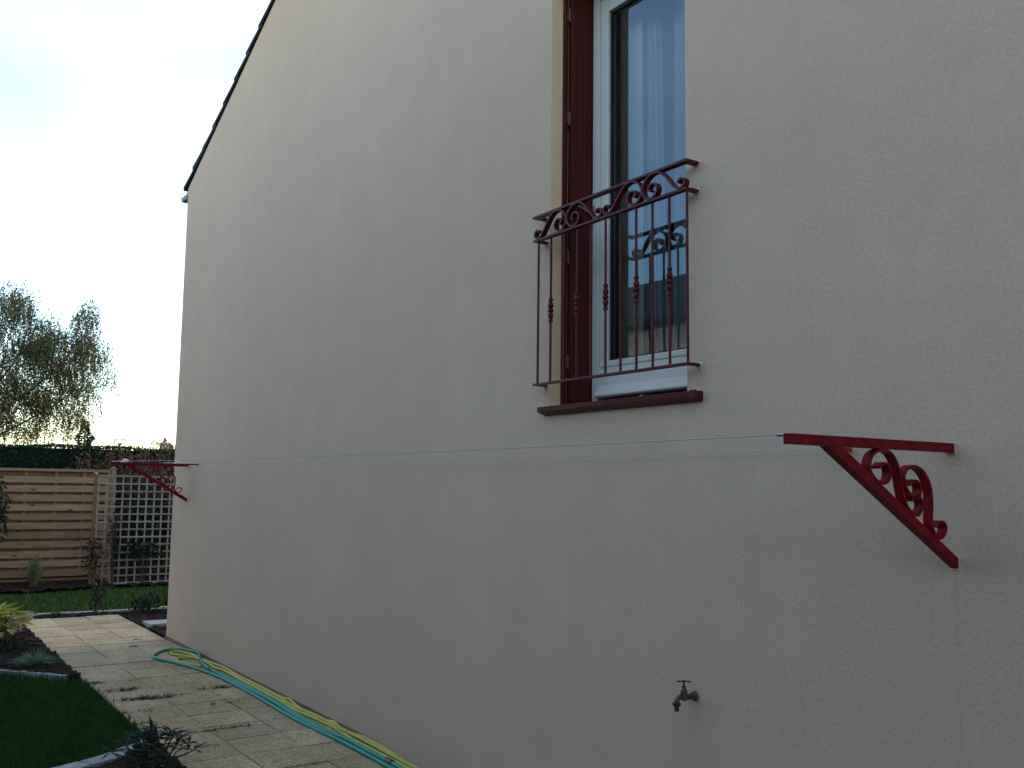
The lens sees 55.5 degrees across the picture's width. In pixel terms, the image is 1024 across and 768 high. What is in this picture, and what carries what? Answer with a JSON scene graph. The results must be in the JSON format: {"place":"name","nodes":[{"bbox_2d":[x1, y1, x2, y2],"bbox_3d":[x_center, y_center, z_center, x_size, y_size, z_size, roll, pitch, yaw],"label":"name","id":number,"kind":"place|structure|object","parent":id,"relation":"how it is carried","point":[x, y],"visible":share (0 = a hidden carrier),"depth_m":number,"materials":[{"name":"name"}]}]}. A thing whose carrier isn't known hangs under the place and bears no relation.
{"place":"outdoors","nodes":[
{"label":"outdoors","id":0,"kind":"place"},
{"bbox_2d":[12,551,53,585],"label":"striped grass","id":1,"kind":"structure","parent":0,"point":[34,573],"depth_m":15.30,"materials":[{"name":"green plant"}]},
{"bbox_2d":[0,585,167,614],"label":"lawn","id":2,"kind":"structure","parent":0,"point":[53,602],"depth_m":14.02,"materials":[{"name":"green plant"}]},
{"bbox_2d":[0,583,168,767],"bbox_3d":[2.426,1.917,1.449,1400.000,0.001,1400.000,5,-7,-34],"label":"ground","id":3,"kind":"structure","parent":0,"point":[52,591],"depth_m":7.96,"materials":[{"name":"green plant"}]},
{"bbox_2d":[0,669,66,681],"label":"border edging","id":4,"kind":"object","parent":3,"relation":"on","point":[37,673],"visible":0.39,"depth_m":8.51,"materials":[{"name":"concrete"}]},
{"bbox_2d":[0,616,80,676],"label":"soil bed","id":5,"kind":"object","parent":3,"relation":"on","point":[60,666],"visible":0.62,"depth_m":9.33,"materials":[{"name":"brown soil"}]},
{"bbox_2d":[0,638,28,652],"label":"ground plant","id":6,"kind":"object","parent":5,"relation":"on","point":[5,642],"visible":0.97,"depth_m":9.64,"materials":[{"name":"green plant"}]},
{"bbox_2d":[0,602,37,636],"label":"hydrangea","id":7,"kind":"object","parent":5,"relation":"on","point":[15,620],"visible":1,"depth_m":10.00,"materials":[{"name":"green plant"}]},
{"bbox_2d":[10,648,59,666],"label":"ornamental grass","id":8,"kind":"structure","parent":5,"relation":"on","point":[36,660],"depth_m":8.81,"materials":[{"name":"green plant"}]},
{"bbox_2d":[0,279,118,444],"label":"birch tree","id":9,"kind":"object","parent":3,"relation":"on","point":[29,354],"visible":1,"depth_m":25.24,"materials":[{"name":"green plant"}]},
{"bbox_2d":[33,612,119,618],"bbox_3d":[-5.663,2.932,12.322,1.350,0.041,0.250,5,-7,-34],"label":"soil bed","id":10,"kind":"object","parent":3,"relation":"on","point":[72,615],"visible":0.78,"depth_m":12.40,"materials":[{"name":"brown soil"}]},
{"bbox_2d":[45,609,66,616],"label":"grass tuft","id":11,"kind":"object","parent":10,"relation":"on","point":[56,613],"visible":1,"depth_m":12.28,"materials":[{"name":"green plant"}]},
{"bbox_2d":[88,574,106,615],"bbox_3d":[-5.364,2.728,12.600,0.234,0.530,0.221,1,-6,1],"label":"slim shrub","id":12,"kind":"object","parent":10,"relation":"on","point":[96,601],"visible":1,"depth_m":12.59,"materials":[{"name":"green plant"}]},
{"bbox_2d":[0,568,168,592],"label":"soil bed","id":13,"kind":"object","parent":3,"relation":"on","point":[39,586],"visible":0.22,"depth_m":15.88,"materials":[{"name":"brown soil"}]},
{"bbox_2d":[0,474,11,542],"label":"climbing plant","id":14,"kind":"object","parent":13,"relation":"on","point":[3,510],"visible":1,"depth_m":14.72,"materials":[{"name":"green plant"}]},
{"bbox_2d":[0,467,116,582],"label":"garden fence","id":15,"kind":"object","parent":13,"relation":"on","point":[49,515],"visible":0.82,"depth_m":15.96,"materials":[{"name":"brown wood"}]},
{"bbox_2d":[81,534,108,589],"bbox_3d":[-6.725,2.859,15.671,0.435,0.890,0.244,5,-7,-34],"label":"climbing plant","id":16,"kind":"object","parent":13,"relation":"on","point":[93,547],"visible":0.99,"depth_m":15.65,"materials":[{"name":"green plant"}]},
{"bbox_2d":[65,449,131,576],"bbox_3d":[-7.407,2.307,17.412,0.747,2.299,1.115,-5,-8,41],"label":"seedy shrub","id":17,"kind":"object","parent":13,"relation":"on","point":[88,463],"visible":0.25,"depth_m":17.49,"materials":[{"name":"plant"}]},
{"bbox_2d":[105,512,121,583],"bbox_3d":[-6.508,2.703,15.853,0.248,1.243,0.174,5,-7,-34],"label":"climbing plant","id":18,"kind":"object","parent":13,"relation":"on","point":[113,539],"visible":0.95,"depth_m":15.85,"materials":[{"name":"green plant"}]},
{"bbox_2d":[88,472,173,589],"bbox_3d":[-6.005,2.446,16.323,2.009,1.885,0.076,5,-7,-34],"label":"trellis","id":19,"kind":"object","parent":13,"relation":"on","point":[95,513],"visible":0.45,"depth_m":16.08,"materials":[{"name":"grey wood"}]},
{"bbox_2d":[113,478,173,577],"bbox_3d":[-6.287,2.587,17.306,2.093,1.936,0.825,5,-7,-34],"label":"dark bush","id":20,"kind":"object","parent":13,"relation":"on","point":[163,532],"visible":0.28,"depth_m":17.14,"materials":[{"name":"green plant"}]},
{"bbox_2d":[114,442,173,574],"bbox_3d":[-6.852,2.294,17.912,1.360,2.447,0.968,5,-7,-34],"label":"seedy shrub","id":21,"kind":"object","parent":13,"relation":"on","point":[135,479],"visible":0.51,"depth_m":17.75,"materials":[{"name":"green plant"}]},
{"bbox_2d":[123,538,165,586],"bbox_3d":[-6.109,2.949,16.072,0.744,0.811,0.217,5,-7,-34],"label":"climbing plant","id":22,"kind":"object","parent":13,"relation":"on","point":[139,548],"visible":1,"depth_m":16.07,"materials":[{"name":"green plant"}]},
{"bbox_2d":[152,445,174,570],"bbox_3d":[-6.336,2.340,18.383,1.136,2.469,1.002,5,-7,-34],"label":"seedy shrub","id":23,"kind":"object","parent":13,"relation":"on","point":[169,454],"visible":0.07,"depth_m":18.26,"materials":[{"name":"plant"}]},
{"bbox_2d":[148,440,175,493],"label":"arching twigs","id":24,"kind":"object","parent":23,"relation":"attached to","point":[167,452],"visible":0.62,"depth_m":18.40,"materials":[{"name":"plant"}]},
{"bbox_2d":[73,419,95,448],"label":"conifer","id":25,"kind":"object","parent":3,"relation":"on","point":[89,440],"visible":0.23,"depth_m":41.80,"materials":[{"name":"green plant"}]},
{"bbox_2d":[2,607,166,619],"bbox_3d":[-5.489,3.000,12.640,3.789,0.110,0.096,5,-7,-33],"label":"border edging","id":26,"kind":"object","parent":3,"relation":"on","point":[109,611],"visible":0.16,"depth_m":12.61,"materials":[{"name":"concrete"}]},
{"bbox_2d":[0,443,174,569],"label":"clipped hedge","id":27,"kind":"object","parent":3,"relation":"on","point":[62,456],"visible":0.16,"depth_m":18.09,"materials":[{"name":"green plant"}]},
{"bbox_2d":[52,740,156,767],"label":"border edging","id":28,"kind":"object","parent":3,"relation":"on","point":[96,761],"visible":0.41,"depth_m":5.82,"materials":[{"name":"concrete"}]},
{"bbox_2d":[84,743,186,767],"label":"soil bed","id":29,"kind":"object","parent":3,"relation":"on","point":[133,757],"visible":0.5,"depth_m":5.83,"materials":[{"name":"brown soil"}]},
{"bbox_2d":[145,716,157,745],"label":"grey leaf plant","id":30,"kind":"object","parent":29,"relation":"on","point":[151,724],"visible":0.21,"depth_m":6.25,"materials":[{"name":"plant"}]},
{"bbox_2d":[95,724,214,767],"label":"leafy plant","id":31,"kind":"object","parent":29,"relation":"on","point":[148,750],"visible":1,"depth_m":5.63,"materials":[{"name":"green plant"}]},
{"bbox_2d":[117,608,166,636],"bbox_3d":[-3.393,2.964,12.392,2.600,0.065,2.500,5,-7,-34],"label":"soil bed","id":32,"kind":"object","parent":3,"relation":"on","point":[138,617],"visible":0.12,"depth_m":12.23,"materials":[{"name":"brown soil"}]},
{"bbox_2d":[128,591,163,611],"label":"shrub","id":33,"kind":"object","parent":32,"relation":"on","point":[149,603],"visible":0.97,"depth_m":12.72,"materials":[{"name":"green plant"}]},
{"bbox_2d":[158,592,167,609],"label":"shrub","id":34,"kind":"object","parent":32,"relation":"on","point":[164,602],"visible":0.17,"depth_m":12.96,"materials":[{"name":"green plant"}]},
{"bbox_2d":[142,619,166,630],"bbox_3d":[-3.701,2.943,11.980,1.558,0.129,0.360,5,-7,-34],"label":"border edging","id":35,"kind":"object","parent":3,"relation":"on","point":[152,623],"visible":0.08,"depth_m":11.56,"materials":[{"name":"concrete"}]},
{"bbox_2d":[159,438,173,448],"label":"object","id":36,"kind":"structure","parent":3,"relation":"on","point":[165,441],"depth_m":125.87,"materials":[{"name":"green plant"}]},
{"bbox_2d":[165,0,1023,767],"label":"house","id":37,"kind":"structure","parent":3,"relation":"on","point":[371,188],"depth_m":4.76,"materials":[{"name":"paint"}]},
{"bbox_2d":[110,462,198,501],"bbox_3d":[-3.686,1.012,10.018,0.791,0.409,0.408,5,-7,-34],"label":"line bracket","id":38,"kind":"object","parent":37,"relation":"attached to","point":[147,476],"visible":1,"depth_m":10.19,"materials":[{"name":"red metal"}]},
{"bbox_2d":[112,433,819,462],"bbox_3d":[-1.360,0.490,6.572,0.762,0.082,8.757,5,-7,-34],"label":"clothes line","id":39,"kind":"object","parent":38,"relation":"attached to","point":[779,434],"visible":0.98,"depth_m":4.17,"materials":[{"name":"beige"}]},
{"bbox_2d":[532,158,701,388],"bbox_3d":[0.455,-0.478,4.635,0.084,0.917,1.158,5,-7,-34],"label":"window railing","id":40,"kind":"object","parent":37,"relation":"attached to","point":[645,186],"depth_m":4.54,"materials":[{"name":"metal"}]},
{"bbox_2d":[608,0,643,399],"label":"drape","id":41,"kind":"object","parent":37,"relation":"hanging from","point":[629,118],"visible":0.31,"depth_m":5.27,"materials":[{"name":"white fabric"}]},
{"bbox_2d":[578,0,686,400],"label":"window","id":42,"kind":"structure","parent":37,"relation":"in","point":[674,379],"depth_m":5.15,"materials":[{"name":"white plastic"}]},
{"bbox_2d":[642,0,670,395],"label":"sheer curtain","id":43,"kind":"object","parent":37,"relation":"hanging from","point":[653,150],"visible":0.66,"depth_m":5.17,"materials":[{"name":"white fabric"}]},
{"bbox_2d":[672,0,685,392],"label":"sheer curtain","id":44,"kind":"object","parent":37,"relation":"hanging from","point":[679,315],"visible":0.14,"depth_m":5.02,"materials":[{"name":"white fabric"}]},
{"bbox_2d":[672,680,698,711],"bbox_3d":[0.708,1.277,3.996,0.122,0.121,0.042,5,-7,-34],"label":"garden tap","id":45,"kind":"object","parent":37,"relation":"attached to","point":[684,695],"visible":1,"depth_m":3.98,"materials":[{"name":"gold metal"}]},
{"bbox_2d":[783,433,960,569],"bbox_3d":[0.993,0.380,3.080,0.791,0.409,0.409,5,-7,-34],"label":"line bracket","id":46,"kind":"object","parent":37,"relation":"attached to","point":[837,449],"visible":1,"depth_m":2.98,"materials":[{"name":"red metal"}]},
{"bbox_2d":[0,0,270,450],"label":"sky","id":47,"kind":"structure","parent":0,"point":[108,108],"materials":[{"name":"white"}]},
{"bbox_2d":[23,614,391,767],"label":"path","id":48,"kind":"structure","parent":0,"point":[93,648],"depth_m":7.52,"materials":[{"name":"beige stone"}]},
{"bbox_2d":[103,686,138,691],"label":"weed","id":49,"kind":"object","parent":48,"relation":"on","point":[129,689],"visible":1,"depth_m":7.93,"materials":[{"name":"green plant"}]},
{"bbox_2d":[119,694,151,701],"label":"weed","id":50,"kind":"object","parent":48,"relation":"on","point":[140,698],"visible":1,"depth_m":7.62,"materials":[{"name":"green plant"}]},
{"bbox_2d":[125,720,159,726],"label":"weed","id":51,"kind":"object","parent":48,"relation":"on","point":[140,723],"visible":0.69,"depth_m":6.85,"materials":[{"name":"green plant"}]},
{"bbox_2d":[144,693,172,698],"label":"weed","id":52,"kind":"object","parent":48,"relation":"on","point":[159,696],"visible":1,"depth_m":7.69,"materials":[{"name":"green plant"}]},
{"bbox_2d":[192,683,229,689],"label":"weed","id":53,"kind":"object","parent":48,"relation":"on","point":[216,686],"visible":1,"depth_m":8.08,"materials":[{"name":"green plant"}]},
{"bbox_2d":[217,722,250,729],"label":"weed","id":54,"kind":"object","parent":48,"relation":"on","point":[233,726],"visible":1,"depth_m":6.78,"materials":[{"name":"green plant"}]},
{"bbox_2d":[152,648,404,767],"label":"teal hose","id":55,"kind":"object","parent":48,"relation":"on","point":[376,757],"visible":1,"depth_m":7.16,"materials":[{"name":"rubber"}]},
{"bbox_2d":[170,650,418,767],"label":"yellow hose","id":56,"kind":"object","parent":48,"relation":"on","point":[337,727],"visible":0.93,"depth_m":7.17,"materials":[{"name":"rubber"}]}
]}

